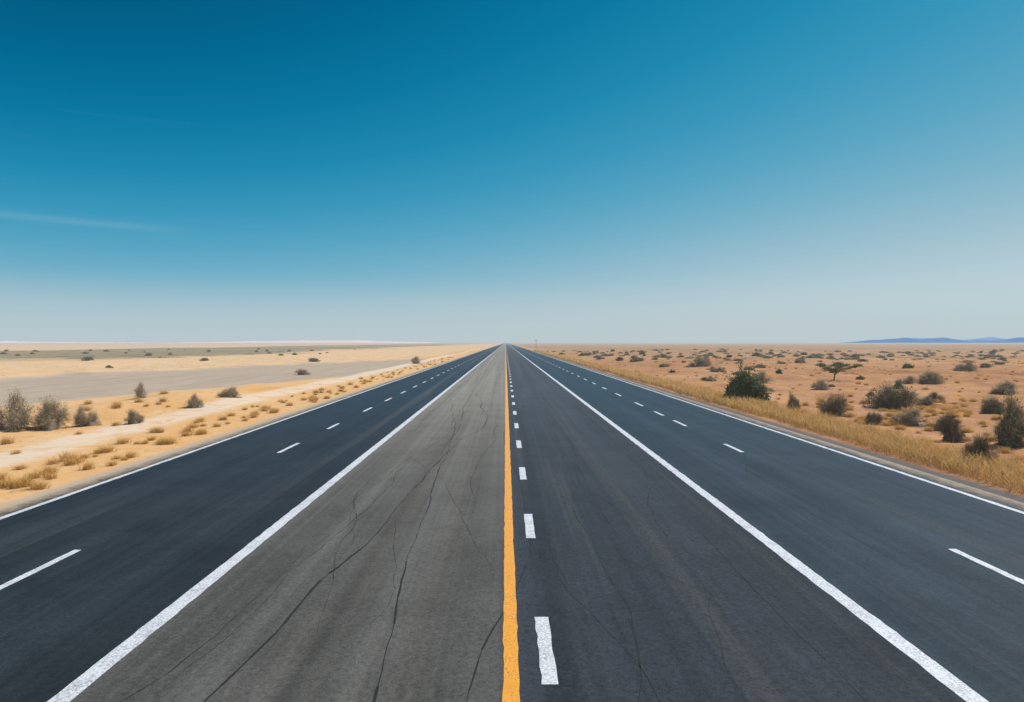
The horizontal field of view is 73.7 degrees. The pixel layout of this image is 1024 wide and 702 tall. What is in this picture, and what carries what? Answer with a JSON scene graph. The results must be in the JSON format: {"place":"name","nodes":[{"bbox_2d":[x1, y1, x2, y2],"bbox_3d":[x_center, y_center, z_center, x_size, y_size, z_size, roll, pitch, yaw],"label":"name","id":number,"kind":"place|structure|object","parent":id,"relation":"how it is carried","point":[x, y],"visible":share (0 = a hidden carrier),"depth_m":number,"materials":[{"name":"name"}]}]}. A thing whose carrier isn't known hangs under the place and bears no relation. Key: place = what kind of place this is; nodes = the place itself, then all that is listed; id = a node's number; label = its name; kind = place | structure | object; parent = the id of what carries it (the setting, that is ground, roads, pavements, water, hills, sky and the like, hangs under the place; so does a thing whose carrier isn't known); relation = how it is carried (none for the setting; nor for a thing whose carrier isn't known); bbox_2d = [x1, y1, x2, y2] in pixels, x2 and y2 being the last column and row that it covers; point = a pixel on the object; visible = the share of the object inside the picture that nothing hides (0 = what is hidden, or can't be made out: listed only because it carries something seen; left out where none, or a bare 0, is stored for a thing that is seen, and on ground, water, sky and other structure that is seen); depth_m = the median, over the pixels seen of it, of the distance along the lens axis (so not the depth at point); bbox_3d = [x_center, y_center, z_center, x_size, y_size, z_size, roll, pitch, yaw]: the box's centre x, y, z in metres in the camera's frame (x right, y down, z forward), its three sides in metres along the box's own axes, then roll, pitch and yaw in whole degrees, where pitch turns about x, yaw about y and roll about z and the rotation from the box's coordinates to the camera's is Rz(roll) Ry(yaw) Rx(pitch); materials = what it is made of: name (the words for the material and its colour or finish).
{"place":"outdoors","nodes":[
{"label":"outdoors","id":0,"kind":"place"},
{"bbox_2d":[0,340,434,342],"bbox_3d":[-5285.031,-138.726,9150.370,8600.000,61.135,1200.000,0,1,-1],"label":"hills","id":1,"kind":"structure","parent":0,"point":[330,341],"depth_m":8902.79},
{"bbox_2d":[0,343,1023,509],"bbox_3d":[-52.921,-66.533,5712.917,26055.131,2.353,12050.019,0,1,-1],"label":"ground","id":2,"kind":"structure","parent":0,"point":[64,373],"depth_m":71.98,"materials":[{"name":"sand"}]},
{"bbox_2d":[0,406,5,424],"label":"dry shrub","id":3,"kind":"object","parent":2,"relation":"on","point":[1,411],"visible":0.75,"depth_m":30.77,"materials":[{"name":"grey plant"}]},
{"bbox_2d":[0,435,17,444],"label":"grass tuft","id":4,"kind":"object","parent":2,"relation":"on","point":[5,441],"visible":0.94,"depth_m":27.17,"materials":[{"name":"plant"}]},
{"bbox_2d":[0,473,29,488],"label":"grass tuft","id":5,"kind":"object","parent":2,"relation":"on","point":[3,484],"visible":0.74,"depth_m":18.82,"materials":[{"name":"plant"}]},
{"bbox_2d":[7,474,24,488],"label":"grass tuft","id":6,"kind":"object","parent":2,"relation":"on","point":[14,486],"visible":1,"depth_m":18.69,"materials":[{"name":"plant"}]},
{"bbox_2d":[10,464,27,469],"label":"grass tuft","id":7,"kind":"object","parent":2,"relation":"on","point":[20,467],"visible":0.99,"depth_m":21.52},
{"bbox_2d":[0,387,40,431],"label":"dry shrub","id":8,"kind":"object","parent":2,"relation":"on","point":[17,419],"visible":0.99,"depth_m":30.81,"materials":[{"name":"grey plant"}]},
{"bbox_2d":[7,474,38,483],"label":"grass tuft","id":9,"kind":"object","parent":2,"relation":"on","point":[27,479],"visible":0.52,"depth_m":19.17,"materials":[{"name":"plant"}]},
{"bbox_2d":[11,476,41,487],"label":"grass tuft","id":10,"kind":"object","parent":2,"relation":"on","point":[25,482],"visible":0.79,"depth_m":18.91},
{"bbox_2d":[19,470,47,478],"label":"grass tuft","id":11,"kind":"object","parent":2,"relation":"on","point":[33,474],"visible":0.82,"depth_m":20.10,"materials":[{"name":"plant"}]},
{"bbox_2d":[21,479,55,490],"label":"grass tuft","id":12,"kind":"object","parent":2,"relation":"on","point":[37,484],"visible":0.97,"depth_m":18.66,"materials":[{"name":"plant"}]},
{"bbox_2d":[31,462,60,474],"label":"grass tuft","id":13,"kind":"object","parent":2,"relation":"on","point":[46,468],"visible":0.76,"depth_m":20.79,"materials":[{"name":"plant"}]},
{"bbox_2d":[23,393,73,430],"bbox_3d":[-21.330,2.741,31.523,1.678,1.968,1.846,0,1,28],"label":"dry shrub","id":14,"kind":"object","parent":2,"relation":"on","point":[51,411],"visible":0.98,"depth_m":31.34,"materials":[{"name":"grey plant"}]},
{"bbox_2d":[45,472,58,479],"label":"grass tuft","id":15,"kind":"object","parent":2,"relation":"on","point":[51,476],"visible":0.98,"depth_m":20.00,"materials":[{"name":"plant"}]},
{"bbox_2d":[45,456,61,464],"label":"grass tuft","id":16,"kind":"object","parent":2,"relation":"on","point":[52,461],"visible":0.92,"depth_m":22.47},
{"bbox_2d":[53,449,80,461],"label":"grass tuft","id":17,"kind":"object","parent":2,"relation":"on","point":[66,456],"visible":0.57,"depth_m":23.06,"materials":[{"name":"plant"}]},
{"bbox_2d":[60,457,83,465],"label":"grass tuft","id":18,"kind":"object","parent":2,"relation":"on","point":[71,462],"visible":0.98,"depth_m":22.26,"materials":[{"name":"plant"}]},
{"bbox_2d":[62,453,85,463],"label":"grass tuft","id":19,"kind":"object","parent":2,"relation":"on","point":[78,458],"visible":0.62,"depth_m":22.75,"materials":[{"name":"plant"}]},
{"bbox_2d":[72,403,89,426],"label":"dry shrub","id":20,"kind":"object","parent":2,"relation":"on","point":[77,420],"visible":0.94,"depth_m":32.33,"materials":[{"name":"grey plant"}]},
{"bbox_2d":[78,460,97,469],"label":"grass tuft","id":21,"kind":"object","parent":2,"relation":"on","point":[88,467],"visible":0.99,"depth_m":21.48,"materials":[{"name":"plant"}]},
{"bbox_2d":[79,406,102,426],"bbox_3d":[-20.095,3.091,32.626,0.878,1.040,1.160,0,1,19],"label":"dry shrub","id":22,"kind":"object","parent":2,"relation":"on","point":[92,419],"visible":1,"depth_m":32.49,"materials":[{"name":"grey plant"}]},
{"bbox_2d":[90,446,106,453],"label":"grass tuft","id":23,"kind":"object","parent":2,"relation":"on","point":[100,450],"visible":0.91,"depth_m":24.62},
{"bbox_2d":[93,443,118,452],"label":"grass tuft","id":24,"kind":"object","parent":2,"relation":"on","point":[108,449],"visible":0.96,"depth_m":24.89,"materials":[{"name":"plant"}]},
{"bbox_2d":[104,459,118,466],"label":"grass tuft","id":25,"kind":"object","parent":2,"relation":"on","point":[112,463],"visible":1,"depth_m":22.17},
{"bbox_2d":[111,436,132,443],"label":"grass tuft","id":26,"kind":"object","parent":2,"relation":"on","point":[124,440],"visible":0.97,"depth_m":26.96,"materials":[{"name":"plant"}]},
{"bbox_2d":[123,407,143,424],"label":"dry shrub","id":27,"kind":"object","parent":2,"relation":"on","point":[132,418],"visible":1,"depth_m":33.08,"materials":[{"name":"grey plant"}]},
{"bbox_2d":[122,450,144,457],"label":"grass tuft","id":28,"kind":"object","parent":2,"relation":"on","point":[128,455],"visible":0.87,"depth_m":23.70,"materials":[{"name":"plant"}]},
{"bbox_2d":[132,381,148,397],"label":"dry shrub","id":29,"kind":"object","parent":2,"relation":"on","point":[140,392],"visible":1,"depth_m":44.59,"materials":[{"name":"grey plant"}]},
{"bbox_2d":[152,438,170,444],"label":"grass tuft","id":30,"kind":"object","parent":2,"relation":"on","point":[161,443],"visible":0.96,"depth_m":26.75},
{"bbox_2d":[162,436,179,444],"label":"grass tuft","id":31,"kind":"object","parent":2,"relation":"on","point":[171,441],"visible":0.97,"depth_m":26.87,"materials":[{"name":"plant"}]},
{"bbox_2d":[185,398,197,407],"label":"dry shrub","id":32,"kind":"object","parent":2,"relation":"on","point":[190,405],"visible":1,"depth_m":41.05,"materials":[{"name":"grey plant"}]},
{"bbox_2d":[184,392,205,407],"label":"dry shrub","id":33,"kind":"object","parent":2,"relation":"on","point":[199,402],"visible":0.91,"depth_m":41.34,"materials":[{"name":"grey plant"}]},
{"bbox_2d":[188,427,209,434],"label":"grass tuft","id":34,"kind":"object","parent":2,"relation":"on","point":[198,431],"visible":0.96,"depth_m":29.68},
{"bbox_2d":[215,389,229,397],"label":"dry shrub","id":35,"kind":"object","parent":2,"relation":"on","point":[222,393],"visible":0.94,"depth_m":46.33,"materials":[{"name":"grey plant"}]},
{"bbox_2d":[221,386,239,397],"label":"dry shrub","id":36,"kind":"object","parent":2,"relation":"on","point":[233,393],"visible":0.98,"depth_m":46.69,"materials":[{"name":"grey plant"}]},
{"bbox_2d":[0,343,503,701],"bbox_3d":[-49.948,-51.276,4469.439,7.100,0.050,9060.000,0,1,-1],"label":"road lane","id":37,"kind":"structure","parent":2,"relation":"on","point":[48,651],"depth_m":14.82,"materials":[{"name":"asphalt"}]},
{"bbox_2d":[0,347,491,519],"bbox_3d":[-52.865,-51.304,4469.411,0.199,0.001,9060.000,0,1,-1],"label":"marking edge line","id":38,"kind":"object","parent":37,"relation":"on","point":[31,507],"visible":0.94,"depth_m":21.67,"materials":[{"name":"white paint"}]},
{"bbox_2d":[0,346,497,589],"bbox_3d":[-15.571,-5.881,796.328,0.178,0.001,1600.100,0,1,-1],"label":"lane dashes","id":39,"kind":"object","parent":37,"relation":"on","point":[16,579],"visible":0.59,"depth_m":12.20,"materials":[{"name":"white paint"}]},
{"bbox_2d":[54,374,448,608],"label":"road crack","id":40,"kind":"object","parent":37,"relation":"on","point":[195,524],"visible":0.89,"depth_m":14.73,"materials":[{"name":"black"}]},
{"bbox_2d":[70,343,505,701],"bbox_3d":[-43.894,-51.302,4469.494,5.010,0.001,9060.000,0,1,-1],"label":"road lane","id":41,"kind":"structure","parent":2,"relation":"on","point":[450,604],"depth_m":10.67,"materials":[{"name":"asphalt"}]},
{"bbox_2d":[120,458,416,701],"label":"road crack","id":42,"kind":"object","parent":41,"relation":"on","point":[256,597],"visible":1,"depth_m":9.91,"materials":[{"name":"black"}]},
{"bbox_2d":[162,505,385,689],"bbox_3d":[-3.748,3.816,12.290,0.481,0.001,9.361,0,1,6],"label":"road crack","id":43,"kind":"object","parent":41,"relation":"on","point":[249,616],"visible":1,"depth_m":9.41,"materials":[{"name":"black"}]},
{"bbox_2d":[47,343,504,701],"bbox_3d":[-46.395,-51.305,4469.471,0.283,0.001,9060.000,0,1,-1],"label":"lane line","id":44,"kind":"object","parent":41,"relation":"on","point":[82,682],"visible":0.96,"depth_m":10.66,"materials":[{"name":"paint"}]},
{"bbox_2d":[204,393,487,701],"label":"road crack","id":45,"kind":"object","parent":41,"relation":"on","point":[274,634],"visible":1,"depth_m":10.63,"materials":[{"name":"black"}]},
{"bbox_2d":[316,464,397,634],"bbox_3d":[-3.526,3.774,15.712,0.791,0.001,13.476,0,1,-4],"label":"road crack","id":46,"kind":"object","parent":41,"relation":"on","point":[335,555],"visible":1,"depth_m":12.49,"materials":[{"name":"black"}]},
{"bbox_2d":[354,526,396,662],"bbox_3d":[-2.142,3.821,11.868,0.349,0.001,7.286,0,1,-6],"label":"road crack","id":47,"kind":"object","parent":41,"relation":"on","point":[393,582],"visible":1,"depth_m":11.46,"materials":[{"name":"black"}]},
{"bbox_2d":[372,399,455,701],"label":"road crack","id":48,"kind":"object","parent":41,"relation":"on","point":[377,686],"visible":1,"depth_m":10.63,"materials":[{"name":"black"}]},
{"bbox_2d":[466,440,530,701],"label":"road crack","id":49,"kind":"object","parent":41,"relation":"on","point":[482,648],"visible":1,"depth_m":9.41,"materials":[{"name":"black"}]},
{"bbox_2d":[295,366,310,374],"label":"dry shrub","id":50,"kind":"object","parent":2,"relation":"on","point":[303,372],"visible":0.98,"depth_m":82.51,"materials":[{"name":"grey plant"}]},
{"bbox_2d":[411,357,420,363],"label":"dry shrub","id":51,"kind":"object","parent":2,"relation":"on","point":[416,360],"visible":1,"depth_m":129.09,"materials":[{"name":"grey plant"}]},
{"bbox_2d":[534,350,556,356],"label":"roadside grass","id":52,"kind":"structure","parent":2,"relation":"on","point":[547,353],"depth_m":233.88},
{"bbox_2d":[554,355,627,372],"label":"roadside grass","id":53,"kind":"structure","parent":2,"relation":"on","point":[602,367],"depth_m":115.05,"materials":[{"name":"plant"}]},
{"bbox_2d":[610,368,776,409],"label":"roadside grass","id":54,"kind":"structure","parent":2,"relation":"on","point":[707,394],"depth_m":52.82,"materials":[{"name":"plant"}]},
{"bbox_2d":[693,353,710,365],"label":"dry shrub","id":55,"kind":"object","parent":2,"relation":"on","point":[700,361],"visible":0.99,"depth_m":104.27,"materials":[{"name":"grey plant"}]},
{"bbox_2d":[506,343,965,701],"bbox_3d":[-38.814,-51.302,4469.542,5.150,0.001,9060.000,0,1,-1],"label":"road lane","id":56,"kind":"structure","parent":2,"relation":"on","point":[770,658],"depth_m":10.67,"materials":[{"name":"asphalt"}]},
{"bbox_2d":[502,363,519,701],"bbox_3d":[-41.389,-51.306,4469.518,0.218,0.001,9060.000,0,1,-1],"label":"center line","id":57,"kind":"object","parent":56,"relation":"on","point":[511,684],"visible":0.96,"depth_m":10.66,"materials":[{"name":"paint"}]},
{"bbox_2d":[507,357,557,683],"bbox_3d":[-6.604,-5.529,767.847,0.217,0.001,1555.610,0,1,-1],"label":"dashed lane line","id":58,"kind":"object","parent":56,"relation":"on","point":[547,664],"visible":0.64,"depth_m":9.15,"materials":[{"name":"white paint"}]},
{"bbox_2d":[526,376,615,534],"bbox_3d":[2.519,3.364,48.851,3.471,0.001,69.488,0,1,-2],"label":"road crack","id":59,"kind":"object","parent":56,"relation":"on","point":[577,461],"visible":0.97,"depth_m":23.57,"materials":[{"name":"black"}]},
{"bbox_2d":[547,429,642,701],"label":"road crack","id":60,"kind":"object","parent":56,"relation":"on","point":[639,662],"visible":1,"depth_m":9.61,"materials":[{"name":"black"}]},
{"bbox_2d":[545,537,659,700],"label":"road crack","id":61,"kind":"object","parent":56,"relation":"on","point":[606,630],"visible":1,"depth_m":9.23,"materials":[{"name":"black"}]},
{"bbox_2d":[576,476,811,621],"bbox_3d":[2.935,3.781,15.170,0.348,0.001,11.480,0,1,-12],"label":"road crack","id":62,"kind":"object","parent":56,"relation":"on","point":[678,544],"visible":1,"depth_m":14.08,"materials":[{"name":"black"}]},
{"bbox_2d":[647,455,743,640],"bbox_3d":[3.479,3.761,16.724,1.426,0.001,15.249,0,1,8],"label":"road crack","id":63,"kind":"object","parent":56,"relation":"on","point":[672,545],"visible":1,"depth_m":14.42,"materials":[{"name":"black"}]},
{"bbox_2d":[682,513,735,684],"bbox_3d":[3.287,3.820,12.010,1.004,0.001,8.332,0,1,16],"label":"road crack","id":64,"kind":"object","parent":56,"relation":"on","point":[708,605],"visible":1,"depth_m":10.26,"materials":[{"name":"black"}]},
{"bbox_2d":[591,405,866,701],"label":"road crack","id":65,"kind":"object","parent":56,"relation":"on","point":[744,579],"visible":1,"depth_m":11.20,"materials":[{"name":"black"}]},
{"bbox_2d":[723,362,770,401],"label":"green shrub","id":66,"kind":"object","parent":2,"relation":"on","point":[742,383],"visible":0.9,"depth_m":45.89,"materials":[{"name":"green plant"}]},
{"bbox_2d":[754,370,774,383],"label":"dry shrub","id":67,"kind":"object","parent":2,"relation":"on","point":[762,376],"visible":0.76,"depth_m":65.82,"materials":[{"name":"grey plant"}]},
{"bbox_2d":[507,343,1023,701],"bbox_3d":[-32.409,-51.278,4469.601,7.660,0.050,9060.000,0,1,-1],"label":"road lane","id":68,"kind":"structure","parent":2,"relation":"on","point":[930,594],"depth_m":15.32,"materials":[{"name":"asphalt"}]},
{"bbox_2d":[509,345,988,701],"bbox_3d":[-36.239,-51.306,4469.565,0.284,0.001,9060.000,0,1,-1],"label":"lane line","id":69,"kind":"object","parent":68,"relation":"on","point":[956,685],"visible":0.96,"depth_m":10.62,"materials":[{"name":"paint"}]},
{"bbox_2d":[518,348,1023,583],"bbox_3d":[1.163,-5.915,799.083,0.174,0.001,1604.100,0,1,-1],"label":"lane dashes","id":70,"kind":"object","parent":68,"relation":"on","point":[1000,571],"visible":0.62,"depth_m":12.42,"materials":[{"name":"white paint"}]},
{"bbox_2d":[557,359,1023,513],"bbox_3d":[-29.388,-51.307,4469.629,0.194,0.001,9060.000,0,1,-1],"label":"road edge line","id":71,"kind":"object","parent":68,"relation":"on","point":[1010,508],"visible":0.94,"depth_m":22.39,"materials":[{"name":"white paint"}]},
{"bbox_2d":[786,392,797,412],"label":"bush","id":72,"kind":"object","parent":2,"relation":"on","point":[791,401],"visible":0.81,"depth_m":39.04,"materials":[{"name":"green plant"}]},
{"bbox_2d":[810,379,830,389],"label":"dry shrub","id":73,"kind":"object","parent":2,"relation":"on","point":[819,385],"visible":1,"depth_m":57.98,"materials":[{"name":"grey plant"}]},
{"bbox_2d":[816,393,849,416],"bbox_3d":[17.643,2.848,37.378,1.791,1.530,1.739,0,1,9],"label":"bush","id":74,"kind":"object","parent":2,"relation":"on","point":[837,405],"visible":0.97,"depth_m":37.20,"materials":[{"name":"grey plant"}]},
{"bbox_2d":[815,363,861,380],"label":"acacia tree","id":75,"kind":"object","parent":2,"relation":"on","point":[840,367],"visible":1,"depth_m":72.09,"materials":[{"name":"green plant"}]},
{"bbox_2d":[865,414,879,424],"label":"bush","id":76,"kind":"object","parent":2,"relation":"on","point":[872,419],"visible":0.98,"depth_m":33.37,"materials":[{"name":"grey plant"}]},
{"bbox_2d":[869,410,883,424],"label":"bush","id":77,"kind":"object","parent":2,"relation":"on","point":[879,418],"visible":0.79,"depth_m":33.39,"materials":[{"name":"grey plant"}]},
{"bbox_2d":[737,401,1023,493],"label":"roadside grass","id":78,"kind":"structure","parent":2,"relation":"on","point":[875,438],"depth_m":24.91,"materials":[{"name":"plant"}]},
{"bbox_2d":[859,381,923,409],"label":"bush","id":79,"kind":"object","parent":2,"relation":"on","point":[897,399],"visible":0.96,"depth_m":41.93,"materials":[{"name":"green plant"}]},
{"bbox_2d":[889,415,902,424],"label":"dry shrub","id":80,"kind":"object","parent":2,"relation":"on","point":[897,419],"visible":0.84,"depth_m":33.44,"materials":[{"name":"grey plant"}]},
{"bbox_2d":[890,423,910,429],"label":"grass tuft","id":81,"kind":"object","parent":2,"relation":"on","point":[902,428],"visible":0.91,"depth_m":31.71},
{"bbox_2d":[886,406,932,426],"bbox_3d":[19.558,3.145,33.615,1.801,1.076,1.886,0,1,1],"label":"dry shrub","id":82,"kind":"object","parent":2,"relation":"on","point":[910,417],"visible":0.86,"depth_m":33.37,"materials":[{"name":"grey plant"}]},
{"bbox_2d":[901,374,919,383],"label":"dry shrub","id":83,"kind":"object","parent":2,"relation":"on","point":[910,380],"visible":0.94,"depth_m":64.58,"materials":[{"name":"grey plant"}]},
{"bbox_2d":[918,395,936,404],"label":"dry shrub","id":84,"kind":"object","parent":2,"relation":"on","point":[926,399],"visible":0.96,"depth_m":45.13,"materials":[{"name":"grey plant"}]},
{"bbox_2d":[917,365,944,383],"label":"dry shrub","id":85,"kind":"object","parent":2,"relation":"on","point":[932,378],"visible":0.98,"depth_m":66.18,"materials":[{"name":"grey plant"}]},
{"bbox_2d":[925,418,946,430],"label":"dead shrub","id":86,"kind":"object","parent":2,"relation":"on","point":[932,424],"visible":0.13,"depth_m":32.10,"materials":[{"name":"brown plant"}]},
{"bbox_2d":[929,391,946,402],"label":"dead shrub","id":87,"kind":"object","parent":2,"relation":"on","point":[936,395],"visible":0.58,"depth_m":46.94,"materials":[{"name":"brown plant"}]},
{"bbox_2d":[933,413,965,442],"bbox_3d":[18.074,3.083,28.139,1.541,1.424,1.180,-1,1,-45],"label":"dead shrub","id":88,"kind":"object","parent":2,"relation":"on","point":[946,427],"visible":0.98,"depth_m":28.00,"materials":[{"name":"grey plant"}]},
{"bbox_2d":[952,360,965,370],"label":"dry shrub","id":89,"kind":"object","parent":2,"relation":"on","point":[958,367],"visible":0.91,"depth_m":95.83,"materials":[{"name":"grey plant"}]},
{"bbox_2d":[953,421,967,440],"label":"dead shrub","id":90,"kind":"object","parent":2,"relation":"on","point":[958,430],"visible":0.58,"depth_m":28.10,"materials":[{"name":"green plant"}]},
{"bbox_2d":[958,424,973,432],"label":"grass tuft","id":91,"kind":"object","parent":2,"relation":"on","point":[965,430],"visible":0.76,"depth_m":30.56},
{"bbox_2d":[961,360,977,371],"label":"dry shrub","id":92,"kind":"object","parent":2,"relation":"on","point":[970,366],"visible":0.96,"depth_m":95.33,"materials":[{"name":"grey plant"}]},
{"bbox_2d":[961,442,982,461],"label":"dead shrub","id":93,"kind":"object","parent":2,"relation":"on","point":[967,450],"visible":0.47,"depth_m":22.41,"materials":[{"name":"brown plant"}]},
{"bbox_2d":[965,430,999,465],"bbox_3d":[15.518,3.133,22.371,1.284,1.306,1.079,-1,1,-41],"label":"dead shrub","id":94,"kind":"object","parent":2,"relation":"on","point":[982,445],"visible":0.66,"depth_m":22.30,"materials":[{"name":"brown plant"}]},
{"bbox_2d":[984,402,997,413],"bbox_3d":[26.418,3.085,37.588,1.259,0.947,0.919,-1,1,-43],"label":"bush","id":95,"kind":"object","parent":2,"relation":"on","point":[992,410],"visible":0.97,"depth_m":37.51,"materials":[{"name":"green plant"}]},
{"bbox_2d":[978,393,1004,413],"bbox_3d":[26.687,2.959,37.971,1.537,1.290,1.583,0,1,24],"label":"bush","id":96,"kind":"object","parent":2,"relation":"on","point":[994,402],"visible":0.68,"depth_m":37.89,"materials":[{"name":"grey plant"}]},
{"bbox_2d":[990,417,1013,444],"bbox_3d":[19.516,3.048,27.064,0.950,1.486,1.153,0,1,-24],"label":"bush","id":97,"kind":"object","parent":2,"relation":"on","point":[997,440],"visible":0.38,"depth_m":27.10,"materials":[{"name":"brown plant"}]},
{"bbox_2d":[988,386,1015,394],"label":"bush","id":98,"kind":"object","parent":2,"relation":"on","point":[999,391],"visible":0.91,"depth_m":53.44,"materials":[{"name":"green plant"}]},
{"bbox_2d":[994,379,1018,391],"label":"dry shrub","id":99,"kind":"object","parent":2,"relation":"on","point":[1008,385],"visible":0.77,"depth_m":56.89,"materials":[{"name":"beige plant"}]},
{"bbox_2d":[995,446,1019,453],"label":"grass tuft","id":100,"kind":"object","parent":2,"relation":"on","point":[1003,451],"visible":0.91,"depth_m":24.96,"materials":[{"name":"plant"}]},
{"bbox_2d":[994,383,1023,447],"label":"bush","id":101,"kind":"object","parent":2,"relation":"on","point":[1014,436],"visible":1,"depth_m":26.53,"materials":[{"name":"green plant"}]},
{"bbox_2d":[0,0,1023,342],"label":"sky","id":102,"kind":"structure","parent":0,"point":[437,171],"materials":[{"name":"blue"}]},
{"bbox_2d":[844,337,1023,342],"bbox_3d":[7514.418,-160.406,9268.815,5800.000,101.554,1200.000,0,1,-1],"label":"mountain range","id":103,"kind":"structure","parent":0,"point":[948,340],"depth_m":8969.83,"materials":[{"name":"stone"}]},
{"bbox_2d":[914,337,1005,340],"bbox_3d":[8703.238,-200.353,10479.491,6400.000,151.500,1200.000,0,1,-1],"label":"mountain range","id":104,"kind":"structure","parent":0,"point":[991,338],"depth_m":10356.09,"materials":[{"name":"stone"}]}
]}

